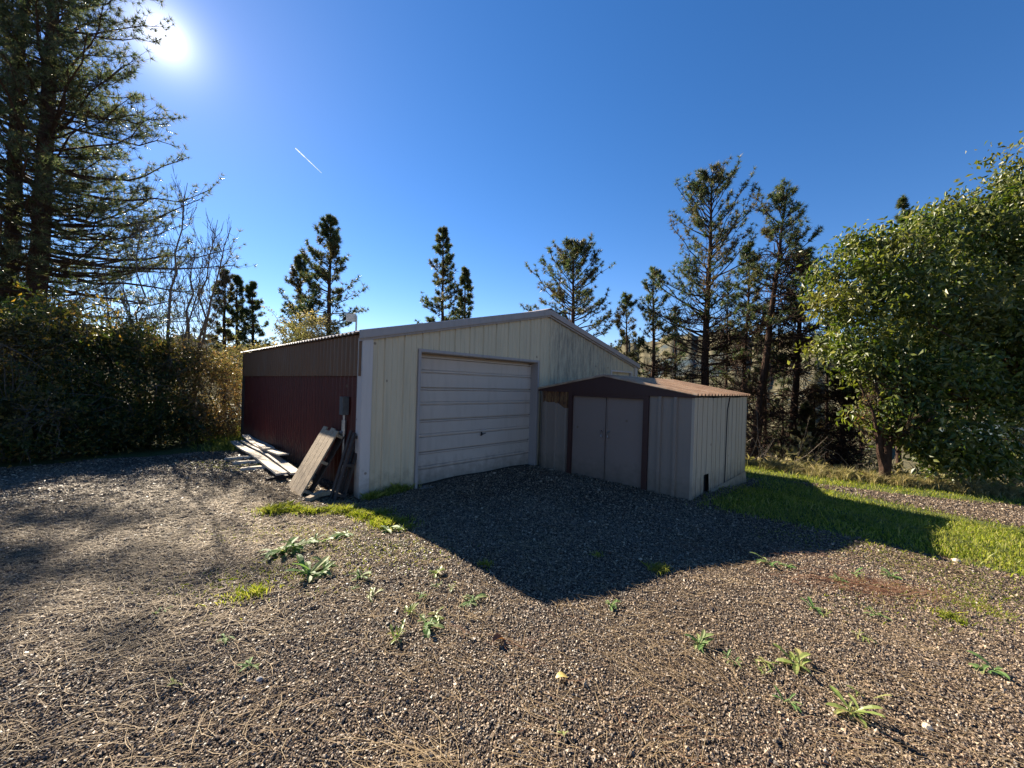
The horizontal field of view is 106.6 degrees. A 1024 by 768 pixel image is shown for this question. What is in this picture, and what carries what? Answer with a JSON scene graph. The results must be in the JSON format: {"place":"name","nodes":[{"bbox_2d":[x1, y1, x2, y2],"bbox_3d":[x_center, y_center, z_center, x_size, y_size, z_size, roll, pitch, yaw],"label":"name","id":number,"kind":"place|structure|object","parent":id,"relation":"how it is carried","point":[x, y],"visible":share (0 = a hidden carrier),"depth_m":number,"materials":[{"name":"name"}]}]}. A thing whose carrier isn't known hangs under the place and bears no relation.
{"place":"outdoors","nodes":[
{"label":"outdoors","id":0,"kind":"place"},
{"bbox_2d":[158,425,240,445],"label":"edge grass","id":1,"kind":"structure","parent":0,"point":[209,437],"depth_m":10.07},
{"bbox_2d":[191,433,249,451],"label":"grass","id":2,"kind":"structure","parent":0,"point":[228,446],"depth_m":9.16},
{"bbox_2d":[0,402,1023,767],"bbox_3d":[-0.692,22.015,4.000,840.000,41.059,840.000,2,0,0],"label":"ground","id":3,"kind":"structure","parent":0,"point":[184,448],"depth_m":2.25,"materials":[{"name":"gravel"}]},
{"bbox_2d":[0,304,40,457],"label":"shrub","id":4,"kind":"object","parent":3,"relation":"on","point":[14,385],"visible":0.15,"depth_m":7.88,"materials":[{"name":"green plant"}]},
{"bbox_2d":[0,276,112,467],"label":"shrub","id":5,"kind":"object","parent":3,"relation":"on","point":[8,437],"visible":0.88,"depth_m":7.46,"materials":[{"name":"green plant"}]},
{"bbox_2d":[0,297,136,431],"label":"shrub","id":6,"kind":"object","parent":3,"relation":"on","point":[60,356],"visible":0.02,"depth_m":11.30,"materials":[{"name":"green plant"}]},
{"bbox_2d":[0,267,168,459],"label":"shrub","id":7,"kind":"object","parent":3,"relation":"on","point":[37,303],"visible":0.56,"depth_m":8.21,"materials":[{"name":"green plant"}]},
{"bbox_2d":[0,0,177,398],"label":"pine tree","id":8,"kind":"object","parent":3,"relation":"on","point":[16,219],"visible":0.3,"depth_m":17.98,"materials":[{"name":"green plant"}]},
{"bbox_2d":[65,254,127,387],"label":"bare sapling","id":9,"kind":"object","parent":3,"relation":"on","point":[102,266],"visible":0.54,"depth_m":11.52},
{"bbox_2d":[29,317,192,455],"bbox_3d":[-9.438,-0.004,8.887,2.890,3.352,2.803,2,0,30],"label":"shrub","id":10,"kind":"object","parent":3,"relation":"on","point":[125,375],"visible":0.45,"depth_m":8.81,"materials":[{"name":"green plant"}]},
{"bbox_2d":[0,0,257,396],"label":"pine tree","id":11,"kind":"object","parent":3,"relation":"on","point":[41,164],"visible":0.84,"depth_m":16.89,"materials":[{"name":"green plant"}]},
{"bbox_2d":[103,211,178,401],"bbox_3d":[-11.227,-1.919,11.568,1.898,6.780,1.800,2,0,25],"label":"bare sapling","id":12,"kind":"object","parent":3,"relation":"on","point":[121,288],"visible":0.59,"depth_m":11.59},
{"bbox_2d":[48,295,235,450],"bbox_3d":[-9.095,-0.215,9.642,3.414,3.929,2.866,2,0,-16],"label":"shrub","id":13,"kind":"object","parent":3,"relation":"on","point":[157,387],"visible":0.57,"depth_m":9.51,"materials":[{"name":"green plant"}]},
{"bbox_2d":[121,162,220,434],"bbox_3d":[-9.907,-2.363,10.997,1.741,7.723,2.127,2,0,20],"label":"bare sapling","id":14,"kind":"object","parent":3,"relation":"on","point":[174,276],"visible":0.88,"depth_m":10.95,"materials":[{"name":"plant"}]},
{"bbox_2d":[115,313,244,445],"bbox_3d":[-8.690,-0.028,10.572,2.985,3.533,2.917,2,0,0],"label":"shrub","id":15,"kind":"object","parent":3,"relation":"on","point":[203,352],"visible":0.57,"depth_m":10.16,"materials":[{"name":"plant"}]},
{"bbox_2d":[137,233,232,395],"bbox_3d":[-9.885,-1.553,11.893,2.658,6.163,1.860,2,0,0],"label":"bare sapling","id":16,"kind":"object","parent":3,"relation":"on","point":[185,312],"visible":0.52,"depth_m":11.81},
{"bbox_2d":[145,212,235,401],"bbox_3d":[-9.181,-1.841,11.275,1.981,6.758,1.859,2,0,0],"label":"bare sapling","id":17,"kind":"object","parent":3,"relation":"on","point":[206,320],"visible":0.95,"depth_m":11.18,"materials":[{"name":"plant"}]},
{"bbox_2d":[179,343,248,435],"bbox_3d":[-8.586,0.229,11.349,3.514,2.883,2.897,2,0,0],"label":"shrub","id":18,"kind":"object","parent":3,"relation":"on","point":[234,387],"visible":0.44,"depth_m":11.27,"materials":[{"name":"plant"}]},
{"bbox_2d":[192,268,244,406],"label":"pine tree","id":19,"kind":"object","parent":3,"relation":"on","point":[219,329],"visible":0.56,"depth_m":21.84,"materials":[{"name":"green plant"}]},
{"bbox_2d":[195,584,259,606],"bbox_3d":[-1.912,1.444,2.616,0.346,0.068,0.288,2,0,0],"label":"grass patch","id":20,"kind":"object","parent":3,"relation":"on","point":[238,595],"visible":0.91,"depth_m":2.60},
{"bbox_2d":[218,274,256,405],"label":"pine tree","id":21,"kind":"object","parent":3,"relation":"on","point":[237,280],"visible":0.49,"depth_m":22.55,"materials":[{"name":"green plant"}]},
{"bbox_2d":[225,456,252,459],"bbox_3d":[-5.469,1.483,7.666,0.486,0.089,0.108,2,0,-8],"label":"crosspiece","id":22,"kind":"object","parent":3,"relation":"on","point":[234,458],"visible":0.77,"depth_m":7.63,"materials":[{"name":"grey wood"}]},
{"bbox_2d":[197,330,283,387],"bbox_3d":[-10.381,-0.242,15.362,3.099,3.540,3.613,2,0,30],"label":"shrub","id":23,"kind":"object","parent":3,"relation":"on","point":[239,348],"visible":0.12,"depth_m":14.84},
{"bbox_2d":[232,460,258,464],"bbox_3d":[-4.939,1.463,7.147,0.484,0.080,0.108,2,0,-7],"label":"crosspiece","id":24,"kind":"object","parent":3,"relation":"on","point":[245,461],"visible":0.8,"depth_m":7.11,"materials":[{"name":"grey wood"}]},
{"bbox_2d":[237,657,259,671],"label":"weed","id":25,"kind":"object","parent":3,"relation":"on","point":[249,662],"visible":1,"depth_m":1.98,"materials":[{"name":"green plant"}]},
{"bbox_2d":[240,465,265,470],"bbox_3d":[-4.471,1.462,6.643,0.410,0.069,0.108,2,0,-22],"label":"crosspiece","id":26,"kind":"object","parent":3,"relation":"on","point":[252,468],"visible":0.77,"depth_m":6.60,"materials":[{"name":"grey wood"}]},
{"bbox_2d":[233,280,277,378],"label":"pine tree","id":27,"kind":"object","parent":3,"relation":"on","point":[250,288],"visible":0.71,"depth_m":21.32,"materials":[{"name":"green plant"}]},
{"bbox_2d":[239,579,272,600],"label":"grass tuft","id":28,"kind":"object","parent":3,"relation":"on","point":[257,590],"visible":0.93,"depth_m":2.63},
{"bbox_2d":[258,500,293,517],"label":"grass tuft","id":29,"kind":"object","parent":3,"relation":"on","point":[270,509],"visible":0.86,"depth_m":4.45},
{"bbox_2d":[265,474,290,481],"bbox_3d":[-3.668,1.469,5.981,0.108,0.056,0.336,2,0,35],"label":"crosspiece","id":30,"kind":"object","parent":3,"relation":"on","point":[278,477],"visible":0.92,"depth_m":5.96,"materials":[{"name":"grey wood"}]},
{"bbox_2d":[230,441,286,475],"bbox_3d":[-5.226,1.405,7.699,0.168,0.190,5.007,2,0,-43],"label":"plank","id":31,"kind":"object","parent":30,"relation":"on","point":[271,466],"visible":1,"depth_m":6.92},
{"bbox_2d":[260,544,297,562],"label":"weed","id":32,"kind":"object","parent":3,"relation":"on","point":[268,557],"visible":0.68,"depth_m":3.30,"materials":[{"name":"green plant"}]},
{"bbox_2d":[264,537,306,558],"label":"weed","id":33,"kind":"object","parent":3,"relation":"on","point":[292,540],"visible":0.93,"depth_m":3.31,"materials":[{"name":"green plant"}]},
{"bbox_2d":[264,253,325,345],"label":"pine tree","id":34,"kind":"object","parent":3,"relation":"on","point":[299,264],"visible":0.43,"depth_m":21.58,"materials":[{"name":"green plant"}]},
{"bbox_2d":[279,539,319,551],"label":"weed","id":35,"kind":"object","parent":3,"relation":"on","point":[293,543],"visible":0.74,"depth_m":3.38,"materials":[{"name":"green plant"}]},
{"bbox_2d":[261,303,345,346],"bbox_3d":[-8.832,-0.940,16.522,3.779,5.071,3.470,2,0,37],"label":"shrub","id":36,"kind":"object","parent":3,"relation":"on","point":[304,331],"visible":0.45,"depth_m":16.30,"materials":[{"name":"plant"}]},
{"bbox_2d":[284,554,328,581],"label":"weed","id":37,"kind":"object","parent":3,"relation":"on","point":[306,566],"visible":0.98,"depth_m":2.91,"materials":[{"name":"green plant"}]},
{"bbox_2d":[305,490,325,501],"bbox_3d":[-2.617,1.488,5.093,0.080,0.078,0.280,2,0,16],"label":"wood scrap","id":38,"kind":"object","parent":3,"relation":"on","point":[314,496],"visible":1,"depth_m":5.05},
{"bbox_2d":[288,426,345,495],"bbox_3d":[-2.836,1.107,5.535,0.600,0.929,0.593,2,0,45],"label":"pallet","id":39,"kind":"object","parent":3,"relation":"on","point":[312,461],"visible":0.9,"depth_m":5.44,"materials":[{"name":"brown wood"}]},
{"bbox_2d":[278,214,368,339],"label":"pine tree","id":40,"kind":"object","parent":3,"relation":"on","point":[334,240],"visible":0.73,"depth_m":18.71,"materials":[{"name":"green plant"}]},
{"bbox_2d":[312,556,337,578],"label":"weed","id":41,"kind":"object","parent":3,"relation":"on","point":[325,567],"visible":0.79,"depth_m":2.97,"materials":[{"name":"green plant"}]},
{"bbox_2d":[241,499,425,532],"bbox_3d":[-1.971,1.483,4.454,2.378,0.175,0.810,2,0,15],"label":"grass strip","id":42,"kind":"object","parent":3,"relation":"on","point":[374,517],"depth_m":4.47,"materials":[{"name":"plant"}]},
{"bbox_2d":[328,530,356,539],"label":"weed","id":43,"kind":"object","parent":3,"relation":"on","point":[338,534],"visible":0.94,"depth_m":3.76,"materials":[{"name":"green plant"}]},
{"bbox_2d":[330,430,357,500],"bbox_3d":[-2.264,1.113,5.237,0.190,0.941,0.367,2,0,45],"label":"pallet","id":44,"kind":"object","parent":3,"relation":"on","point":[344,464],"visible":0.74,"depth_m":5.20,"materials":[{"name":"brown wood"}]},
{"bbox_2d":[346,313,356,330],"bbox_3d":[-5.506,-0.382,12.978,0.360,4.021,0.109,2,0,-18],"label":"board on pole","id":45,"kind":"object","parent":3,"relation":"on","point":[351,317],"visible":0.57,"depth_m":12.98,"materials":[{"name":"metal"}]},
{"bbox_2d":[349,569,371,580],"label":"weed","id":46,"kind":"object","parent":3,"relation":"on","point":[359,575],"visible":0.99,"depth_m":2.89,"materials":[{"name":"green plant"}]},
{"bbox_2d":[364,587,383,601],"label":"weed","id":47,"kind":"object","parent":3,"relation":"on","point":[373,593],"visible":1,"depth_m":2.66,"materials":[{"name":"green plant"}]},
{"bbox_2d":[359,481,421,500],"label":"shaded grass","id":48,"kind":"structure","parent":3,"relation":"on","point":[394,488],"depth_m":5.39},
{"bbox_2d":[381,525,401,533],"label":"weed","id":49,"kind":"object","parent":3,"relation":"on","point":[386,529],"visible":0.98,"depth_m":3.93,"materials":[{"name":"green plant"}]},
{"bbox_2d":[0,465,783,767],"bbox_3d":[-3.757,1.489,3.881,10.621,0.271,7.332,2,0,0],"label":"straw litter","id":50,"kind":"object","parent":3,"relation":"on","point":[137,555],"visible":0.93,"depth_m":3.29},
{"bbox_2d":[387,619,405,643],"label":"weed","id":51,"kind":"object","parent":3,"relation":"on","point":[400,631],"visible":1,"depth_m":2.25,"materials":[{"name":"green plant"}]},
{"bbox_2d":[403,603,418,614],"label":"weed","id":52,"kind":"object","parent":3,"relation":"on","point":[411,608],"visible":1,"depth_m":2.50,"materials":[{"name":"green plant"}]},
{"bbox_2d":[417,613,443,637],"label":"weed","id":53,"kind":"object","parent":3,"relation":"on","point":[426,631],"visible":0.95,"depth_m":2.35,"materials":[{"name":"green plant"}]},
{"bbox_2d":[427,606,444,627],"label":"weed","id":54,"kind":"object","parent":3,"relation":"on","point":[437,618],"visible":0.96,"depth_m":2.46,"materials":[{"name":"green plant"}]},
{"bbox_2d":[429,565,444,577],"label":"weed","id":55,"kind":"object","parent":3,"relation":"on","point":[441,568],"visible":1,"depth_m":3.00,"materials":[{"name":"green plant"}]},
{"bbox_2d":[415,224,462,323],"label":"pine tree","id":56,"kind":"object","parent":3,"relation":"on","point":[444,263],"visible":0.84,"depth_m":19.88,"materials":[{"name":"green plant"}]},
{"bbox_2d":[240,308,639,498],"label":"garage","id":57,"kind":"structure","parent":3,"relation":"on","point":[412,404],"depth_m":6.66,"materials":[{"name":"beige metal"}]},
{"bbox_2d":[418,354,530,483],"bbox_3d":[-0.580,0.557,6.901,0.123,2.150,2.700,2,0,45],"label":"roll up door","id":58,"kind":"structure","parent":57,"relation":"in","point":[474,417],"depth_m":6.78,"materials":[{"name":"metal"}]},
{"bbox_2d":[454,265,474,319],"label":"pine tree","id":59,"kind":"object","parent":3,"relation":"on","point":[465,280],"visible":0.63,"depth_m":20.39,"materials":[{"name":"green plant"}]},
{"bbox_2d":[458,593,487,606],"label":"weed","id":60,"kind":"object","parent":3,"relation":"on","point":[474,599],"visible":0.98,"depth_m":2.65,"materials":[{"name":"green plant"}]},
{"bbox_2d":[0,453,1023,767],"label":"pine straw","id":61,"kind":"object","parent":3,"relation":"on","point":[516,647],"visible":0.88,"depth_m":2.11,"materials":[{"name":"plant"}]},
{"bbox_2d":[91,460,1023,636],"bbox_3d":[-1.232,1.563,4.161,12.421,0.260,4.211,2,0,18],"label":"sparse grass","id":62,"kind":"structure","parent":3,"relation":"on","point":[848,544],"depth_m":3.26,"materials":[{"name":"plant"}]},
{"bbox_2d":[121,534,1016,767],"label":"red needles","id":63,"kind":"object","parent":3,"relation":"on","point":[882,584],"visible":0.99,"depth_m":2.99,"materials":[{"name":"plant"}]},
{"bbox_2d":[519,232,627,349],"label":"pine tree","id":64,"kind":"object","parent":3,"relation":"on","point":[575,250],"visible":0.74,"depth_m":16.66,"materials":[{"name":"green plant"}]},
{"bbox_2d":[605,599,620,611],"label":"weed","id":65,"kind":"object","parent":3,"relation":"on","point":[613,604],"visible":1,"depth_m":2.67,"materials":[{"name":"green plant"}]},
{"bbox_2d":[610,290,648,376],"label":"pine tree","id":66,"kind":"object","parent":3,"relation":"on","point":[626,301],"visible":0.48,"depth_m":16.88,"materials":[{"name":"green plant"}]},
{"bbox_2d":[538,374,750,499],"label":"metal shed","id":67,"kind":"structure","parent":3,"relation":"on","point":[680,439],"depth_m":6.48,"materials":[{"name":"metal"}]},
{"bbox_2d":[571,396,606,479],"bbox_3d":[1.367,0.960,6.890,0.679,1.467,0.083,2,0,44],"label":"door","id":68,"kind":"structure","parent":67,"relation":"in","point":[589,413],"depth_m":6.89,"materials":[{"name":"metal"}]},
{"bbox_2d":[604,398,642,487],"bbox_3d":[1.867,0.976,6.402,0.681,1.467,0.083,2,0,44],"label":"door","id":69,"kind":"structure","parent":67,"relation":"in","point":[624,416],"depth_m":6.41,"materials":[{"name":"metal"}]},
{"bbox_2d":[615,266,695,379],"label":"pine tree","id":70,"kind":"object","parent":3,"relation":"on","point":[653,367],"visible":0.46,"depth_m":16.34,"materials":[{"name":"green plant"}]},
{"bbox_2d":[641,560,673,575],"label":"grass tuft","id":71,"kind":"object","parent":3,"relation":"on","point":[655,567],"visible":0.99,"depth_m":3.20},
{"bbox_2d":[663,306,687,380],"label":"pine tree","id":72,"kind":"object","parent":3,"relation":"on","point":[678,314],"visible":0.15,"depth_m":18.95,"materials":[{"name":"green plant"}]},
{"bbox_2d":[684,629,713,652],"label":"weed","id":73,"kind":"object","parent":3,"relation":"on","point":[702,638],"visible":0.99,"depth_m":2.30,"materials":[{"name":"green plant"}]},
{"bbox_2d":[638,153,770,441],"bbox_3d":[7.525,-2.346,14.971,4.880,12.317,4.475,2,0,0],"label":"pine tree","id":74,"kind":"object","parent":3,"relation":"on","point":[702,189],"visible":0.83,"depth_m":14.82,"materials":[{"name":"green plant"}]},
{"bbox_2d":[709,282,751,414],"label":"pine tree","id":75,"kind":"object","parent":3,"relation":"on","point":[724,321],"visible":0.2,"depth_m":20.95,"materials":[{"name":"green plant"}]},
{"bbox_2d":[722,649,741,667],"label":"weed","id":76,"kind":"object","parent":3,"relation":"on","point":[728,652],"visible":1,"depth_m":2.16,"materials":[{"name":"green plant"}]},
{"bbox_2d":[710,240,784,460],"bbox_3d":[9.833,-0.610,16.082,3.191,10.893,3.202,2,0,0],"label":"pine tree","id":77,"kind":"object","parent":3,"relation":"on","point":[745,358],"visible":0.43,"depth_m":15.89,"materials":[{"name":"green plant"}]},
{"bbox_2d":[741,299,789,457],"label":"pine tree","id":78,"kind":"object","parent":3,"relation":"on","point":[776,383],"visible":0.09,"depth_m":17.86,"materials":[{"name":"green plant"}]},
{"bbox_2d":[750,552,781,567],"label":"weed","id":79,"kind":"object","parent":3,"relation":"on","point":[764,560],"visible":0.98,"depth_m":3.44,"materials":[{"name":"green plant"}]},
{"bbox_2d":[756,656,777,672],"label":"weed","id":80,"kind":"object","parent":3,"relation":"on","point":[769,664],"visible":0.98,"depth_m":2.13,"materials":[{"name":"green plant"}]},
{"bbox_2d":[724,177,834,460],"bbox_3d":[8.508,-1.571,12.432,2.905,9.982,3.139,2,0,32],"label":"pine tree","id":81,"kind":"object","parent":3,"relation":"on","point":[772,318],"visible":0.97,"depth_m":12.28,"materials":[{"name":"green plant"}]},
{"bbox_2d":[746,432,816,461],"bbox_3d":[9.194,2.828,13.587,3.686,2.297,2.635,2,0,0],"label":"slope bush","id":82,"kind":"object","parent":3,"relation":"on","point":[748,443],"visible":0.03,"depth_m":13.25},
{"bbox_2d":[767,368,798,456],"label":"pine tree","id":83,"kind":"object","parent":3,"relation":"on","point":[791,382],"visible":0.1,"depth_m":19.93,"materials":[{"name":"green plant"}]},
{"bbox_2d":[772,685,801,712],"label":"weed","id":84,"kind":"object","parent":3,"relation":"on","point":[794,705],"visible":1,"depth_m":1.87,"materials":[{"name":"green plant"}]},
{"bbox_2d":[772,643,811,674],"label":"weed","id":85,"kind":"object","parent":3,"relation":"on","point":[798,659],"visible":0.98,"depth_m":2.14,"materials":[{"name":"green plant"}]},
{"bbox_2d":[752,247,844,463],"bbox_3d":[9.982,-0.426,13.454,3.033,8.977,3.128,2,0,0],"label":"pine tree","id":86,"kind":"object","parent":3,"relation":"on","point":[794,357],"visible":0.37,"depth_m":13.37,"materials":[{"name":"green plant"}]},
{"bbox_2d":[783,402,826,461],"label":"pine tree","id":87,"kind":"object","parent":3,"relation":"on","point":[805,414],"visible":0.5,"depth_m":13.11,"materials":[{"name":"green plant"}]},
{"bbox_2d":[801,597,824,615],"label":"weed","id":88,"kind":"object","parent":3,"relation":"on","point":[812,605],"visible":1,"depth_m":2.68,"materials":[{"name":"green plant"}]},
{"bbox_2d":[798,383,846,467],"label":"pine tree","id":89,"kind":"object","parent":3,"relation":"on","point":[814,402],"visible":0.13,"depth_m":13.88,"materials":[{"name":"green plant"}]},
{"bbox_2d":[811,319,852,467],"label":"pine tree","id":90,"kind":"object","parent":3,"relation":"on","point":[817,374],"visible":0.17,"depth_m":16.43,"materials":[{"name":"green plant"}]},
{"bbox_2d":[799,363,876,472],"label":"pine tree","id":91,"kind":"object","parent":3,"relation":"on","point":[851,434],"visible":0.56,"depth_m":12.38,"materials":[{"name":"green plant"}]},
{"bbox_2d":[833,389,878,473],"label":"pine tree","id":92,"kind":"object","parent":3,"relation":"on","point":[865,447],"visible":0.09,"depth_m":17.45,"materials":[{"name":"green plant"}]},
{"bbox_2d":[826,686,885,728],"bbox_3d":[1.638,1.538,1.822,0.149,0.101,0.208,2,0,-44],"label":"weed","id":93,"kind":"object","parent":3,"relation":"on","point":[838,694],"visible":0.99,"depth_m":1.83,"materials":[{"name":"green plant"}]},
{"bbox_2d":[730,396,1023,488],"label":"undergrowth","id":94,"kind":"object","parent":3,"relation":"on","point":[794,452],"visible":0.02,"depth_m":10.06,"materials":[{"name":"plant"}]},
{"bbox_2d":[745,455,1023,500],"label":"terrace edge grass","id":95,"kind":"structure","parent":3,"relation":"on","point":[976,487],"depth_m":7.92,"materials":[{"name":"plant"}]},
{"bbox_2d":[844,364,940,478],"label":"leafy tree","id":96,"kind":"object","parent":3,"relation":"on","point":[884,454],"visible":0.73,"depth_m":8.10,"materials":[{"name":"plant"}]},
{"bbox_2d":[877,194,912,473],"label":"pine tree","id":97,"kind":"object","parent":3,"relation":"on","point":[903,203],"visible":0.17,"depth_m":23.94,"materials":[{"name":"green plant"}]},
{"bbox_2d":[787,131,1023,486],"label":"leafy tree","id":98,"kind":"object","parent":3,"relation":"on","point":[957,348],"visible":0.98,"depth_m":8.18,"materials":[{"name":"green plant"}]},
{"bbox_2d":[929,607,977,625],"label":"grass tuft","id":99,"kind":"object","parent":3,"relation":"on","point":[947,614],"visible":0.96,"depth_m":2.67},
{"bbox_2d":[932,588,1023,627],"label":"grass patch","id":100,"kind":"object","parent":3,"relation":"on","point":[978,607],"visible":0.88,"depth_m":2.90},
{"bbox_2d":[966,650,1009,679],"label":"weed","id":101,"kind":"object","parent":3,"relation":"on","point":[982,669],"visible":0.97,"depth_m":2.15,"materials":[{"name":"green plant"}]},
{"bbox_2d":[989,415,1023,484],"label":"pine tree","id":102,"kind":"object","parent":3,"relation":"on","point":[1013,432],"visible":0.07,"depth_m":16.95,"materials":[{"name":"green plant"}]},
{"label":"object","id":103,"kind":"object","parent":3,"relation":"on","visible":0},
{"bbox_2d":[240,440,297,474],"bbox_3d":[-5.071,1.414,7.824,0.168,0.162,4.993,2,0,-43],"label":"plank","id":104,"kind":"object","parent":103,"relation":"on","point":[289,468],"visible":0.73,"depth_m":6.95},
{"bbox_2d":[242,434,288,455],"bbox_3d":[-5.444,1.309,8.311,0.178,0.205,4.024,2,0,-43],"label":"plank","id":105,"kind":"object","parent":104,"relation":"on","point":[249,438],"visible":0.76,"depth_m":7.90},
{"bbox_2d":[253,437,274,449],"bbox_3d":[-5.789,1.330,8.780,0.218,0.152,2.922,2,0,-39],"label":"plank","id":106,"kind":"object","parent":105,"relation":"on","point":[262,445],"visible":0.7,"depth_m":8.26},
{"bbox_2d":[0,0,1023,345],"label":"sky","id":107,"kind":"structure","parent":0,"point":[516,127],"materials":[{"name":"blue"}]},
{"bbox_2d":[44,325,1023,476],"bbox_3d":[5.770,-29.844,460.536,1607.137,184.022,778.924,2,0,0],"label":"hills","id":108,"kind":"structure","parent":0,"point":[662,349],"depth_m":509.71,"materials":[{"name":"green plant"}]},
{"bbox_2d":[121,333,834,414],"bbox_3d":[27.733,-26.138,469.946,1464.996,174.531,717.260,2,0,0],"label":"woodland","id":109,"kind":"object","parent":108,"relation":"on","point":[615,347],"visible":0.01,"depth_m":450.41,"materials":[{"name":"green plant"}]},
{"bbox_2d":[686,459,1023,577],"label":"lawn grass","id":110,"kind":"structure","parent":0,"point":[933,528],"depth_m":5.22,"materials":[{"name":"plant"}]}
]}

